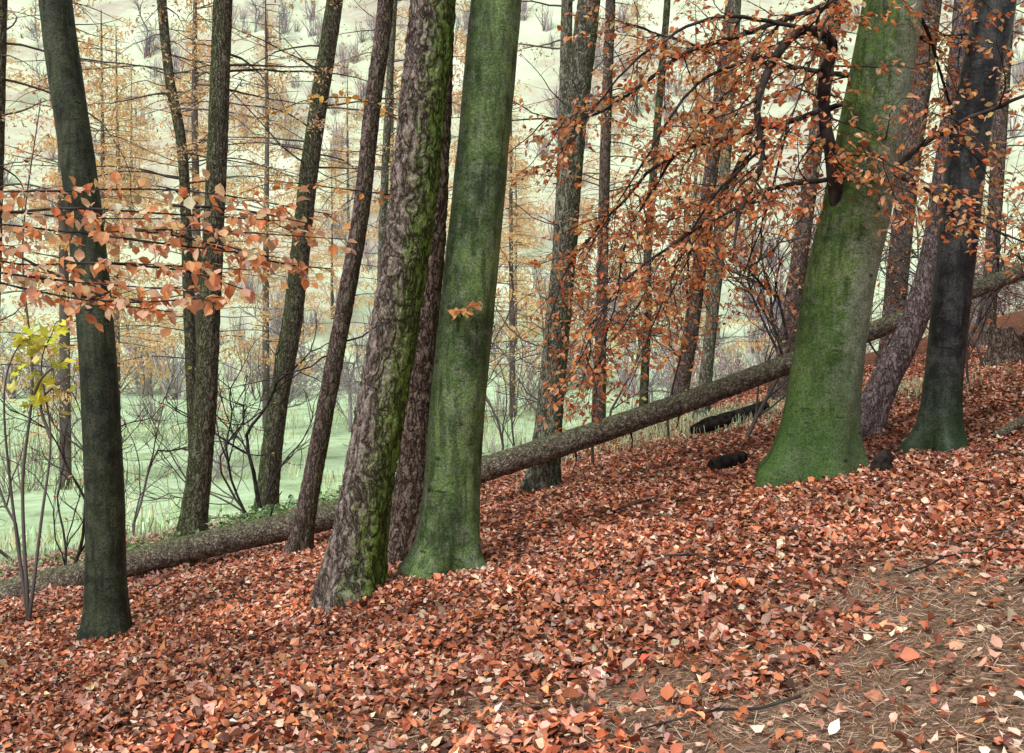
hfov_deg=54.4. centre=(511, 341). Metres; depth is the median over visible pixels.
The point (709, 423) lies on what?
broken branch
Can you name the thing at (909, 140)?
larch tree
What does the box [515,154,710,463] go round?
young beech tree
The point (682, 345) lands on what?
young beech tree
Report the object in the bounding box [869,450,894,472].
rotten stub
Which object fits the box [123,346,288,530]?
hawthorn shrub
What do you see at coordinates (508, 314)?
hawthorn shrub
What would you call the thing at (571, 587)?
fallen twigs
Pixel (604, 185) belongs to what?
larch tree
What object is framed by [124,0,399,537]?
larch tree
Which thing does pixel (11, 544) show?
meadow grass
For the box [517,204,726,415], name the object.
young beech tree
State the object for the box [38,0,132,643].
beech tree
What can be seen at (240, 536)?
fallen log
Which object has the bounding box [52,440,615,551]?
bramble patch
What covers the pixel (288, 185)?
leafy sprig
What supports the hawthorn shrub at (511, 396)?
on the ground at (532, 34)
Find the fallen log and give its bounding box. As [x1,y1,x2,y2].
[0,262,1023,601]
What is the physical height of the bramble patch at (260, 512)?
0.885 m
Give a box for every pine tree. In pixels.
[309,0,455,613]
[387,39,453,565]
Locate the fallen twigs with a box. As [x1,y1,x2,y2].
[7,411,1023,747]
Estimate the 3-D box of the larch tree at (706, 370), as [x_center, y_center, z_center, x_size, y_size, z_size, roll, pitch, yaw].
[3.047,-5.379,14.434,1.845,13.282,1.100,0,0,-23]
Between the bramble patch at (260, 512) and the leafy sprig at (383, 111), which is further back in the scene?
the bramble patch at (260, 512)
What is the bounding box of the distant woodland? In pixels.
[0,0,1023,489]
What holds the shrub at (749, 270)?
on the ground at (532, 34)
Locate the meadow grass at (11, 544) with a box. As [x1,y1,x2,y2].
[0,402,634,553]
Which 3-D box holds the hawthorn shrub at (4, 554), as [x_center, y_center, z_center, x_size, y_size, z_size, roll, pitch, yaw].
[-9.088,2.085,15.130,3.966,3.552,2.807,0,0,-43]
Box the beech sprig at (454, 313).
[447,301,482,319]
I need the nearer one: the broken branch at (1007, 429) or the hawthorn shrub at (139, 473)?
the broken branch at (1007, 429)
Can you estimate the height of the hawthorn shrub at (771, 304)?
4.156 m
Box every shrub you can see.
[0,318,249,535]
[0,377,165,564]
[0,378,58,561]
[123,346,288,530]
[148,320,328,517]
[342,247,544,471]
[486,280,653,446]
[662,156,924,351]
[691,184,903,385]
[876,172,1023,357]
[977,165,1023,324]
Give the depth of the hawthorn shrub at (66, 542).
10.64 m
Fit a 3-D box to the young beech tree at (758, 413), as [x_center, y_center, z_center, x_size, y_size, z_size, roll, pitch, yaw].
[3.609,-0.301,10.734,2.472,2.849,2.242,0,0,-36]
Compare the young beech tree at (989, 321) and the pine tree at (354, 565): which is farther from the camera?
the young beech tree at (989, 321)
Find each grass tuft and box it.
[0,405,728,579]
[516,378,966,480]
[699,361,1020,429]
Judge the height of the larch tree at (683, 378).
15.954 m
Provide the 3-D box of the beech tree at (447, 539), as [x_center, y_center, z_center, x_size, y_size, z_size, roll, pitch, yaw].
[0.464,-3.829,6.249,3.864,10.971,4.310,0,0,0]
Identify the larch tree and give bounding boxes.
[0,0,208,329]
[4,0,335,453]
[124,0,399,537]
[142,0,460,515]
[216,0,402,558]
[252,0,518,328]
[495,0,678,493]
[505,0,658,354]
[506,0,700,419]
[599,0,680,405]
[610,0,856,393]
[656,0,790,418]
[761,0,856,400]
[852,0,1013,366]
[952,0,1023,347]
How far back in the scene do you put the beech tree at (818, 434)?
7.37 m
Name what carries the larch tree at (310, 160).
on the ground at (532, 34)
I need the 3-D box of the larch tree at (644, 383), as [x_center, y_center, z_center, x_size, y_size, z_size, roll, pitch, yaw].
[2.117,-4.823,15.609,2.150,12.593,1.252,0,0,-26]
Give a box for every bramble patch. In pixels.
[0,517,230,579]
[48,515,245,568]
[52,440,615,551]
[137,485,341,541]
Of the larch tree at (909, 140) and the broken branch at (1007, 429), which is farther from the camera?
the larch tree at (909, 140)
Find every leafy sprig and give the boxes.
[229,178,389,204]
[263,90,397,119]
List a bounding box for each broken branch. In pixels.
[690,415,728,435]
[707,451,747,470]
[717,400,769,424]
[993,416,1023,438]
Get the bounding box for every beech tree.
[0,169,356,337]
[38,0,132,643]
[342,252,538,449]
[396,0,521,580]
[508,0,1023,489]
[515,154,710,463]
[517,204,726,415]
[574,108,759,437]
[722,205,920,439]
[782,64,1013,368]
[870,73,1023,382]
[898,0,1016,454]
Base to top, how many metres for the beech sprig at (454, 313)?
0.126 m
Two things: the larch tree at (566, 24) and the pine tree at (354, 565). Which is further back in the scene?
the larch tree at (566, 24)
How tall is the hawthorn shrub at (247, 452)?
2.762 m
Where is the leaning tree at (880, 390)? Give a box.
[861,0,973,437]
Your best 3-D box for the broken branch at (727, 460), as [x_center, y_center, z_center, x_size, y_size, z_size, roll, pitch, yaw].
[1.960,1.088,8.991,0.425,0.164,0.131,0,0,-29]
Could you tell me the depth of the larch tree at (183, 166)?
15.93 m
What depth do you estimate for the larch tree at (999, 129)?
17.89 m
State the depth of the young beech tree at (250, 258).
4.29 m
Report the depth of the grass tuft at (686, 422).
13.36 m
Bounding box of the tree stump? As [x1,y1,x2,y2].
[975,324,1023,368]
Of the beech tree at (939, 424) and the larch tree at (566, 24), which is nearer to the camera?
the beech tree at (939, 424)
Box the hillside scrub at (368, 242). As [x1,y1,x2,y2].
[0,0,1023,399]
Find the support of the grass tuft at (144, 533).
on the ground at (532, 34)
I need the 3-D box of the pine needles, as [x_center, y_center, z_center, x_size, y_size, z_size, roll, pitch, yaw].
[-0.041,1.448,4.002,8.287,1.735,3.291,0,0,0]
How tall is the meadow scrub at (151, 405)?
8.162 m
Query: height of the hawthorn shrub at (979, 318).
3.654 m
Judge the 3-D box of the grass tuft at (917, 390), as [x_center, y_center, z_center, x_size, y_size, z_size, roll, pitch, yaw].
[4.408,0.686,13.083,5.206,1.090,5.232,0,0,45]
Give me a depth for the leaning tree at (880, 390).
9.81 m
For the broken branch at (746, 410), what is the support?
on the ground at (532, 34)
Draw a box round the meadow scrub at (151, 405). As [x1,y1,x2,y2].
[0,337,874,493]
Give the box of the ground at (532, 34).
[0,0,1023,752]
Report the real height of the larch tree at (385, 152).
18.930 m
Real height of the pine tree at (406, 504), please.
13.728 m
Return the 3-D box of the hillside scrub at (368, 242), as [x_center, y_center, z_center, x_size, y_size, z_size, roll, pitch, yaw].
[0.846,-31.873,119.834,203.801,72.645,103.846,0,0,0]
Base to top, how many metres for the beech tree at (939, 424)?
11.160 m
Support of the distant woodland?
on the ground at (532, 34)
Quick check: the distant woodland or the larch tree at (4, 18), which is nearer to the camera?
the larch tree at (4, 18)
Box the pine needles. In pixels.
[1,498,1023,752]
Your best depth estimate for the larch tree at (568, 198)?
9.99 m
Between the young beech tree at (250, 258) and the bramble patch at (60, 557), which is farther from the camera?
the bramble patch at (60, 557)
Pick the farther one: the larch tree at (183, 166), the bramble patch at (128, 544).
the larch tree at (183, 166)
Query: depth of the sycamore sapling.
8.19 m
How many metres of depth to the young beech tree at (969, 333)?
14.15 m
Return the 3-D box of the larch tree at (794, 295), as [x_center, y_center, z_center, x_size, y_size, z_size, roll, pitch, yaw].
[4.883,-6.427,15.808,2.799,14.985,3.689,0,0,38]
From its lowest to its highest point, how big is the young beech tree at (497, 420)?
3.376 m
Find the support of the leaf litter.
on the ground at (532, 34)
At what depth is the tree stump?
13.79 m
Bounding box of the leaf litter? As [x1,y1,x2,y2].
[0,344,1023,752]
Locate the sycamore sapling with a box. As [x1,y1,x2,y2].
[0,84,80,620]
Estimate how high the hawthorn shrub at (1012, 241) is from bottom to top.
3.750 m
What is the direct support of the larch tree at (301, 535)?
on the ground at (532, 34)

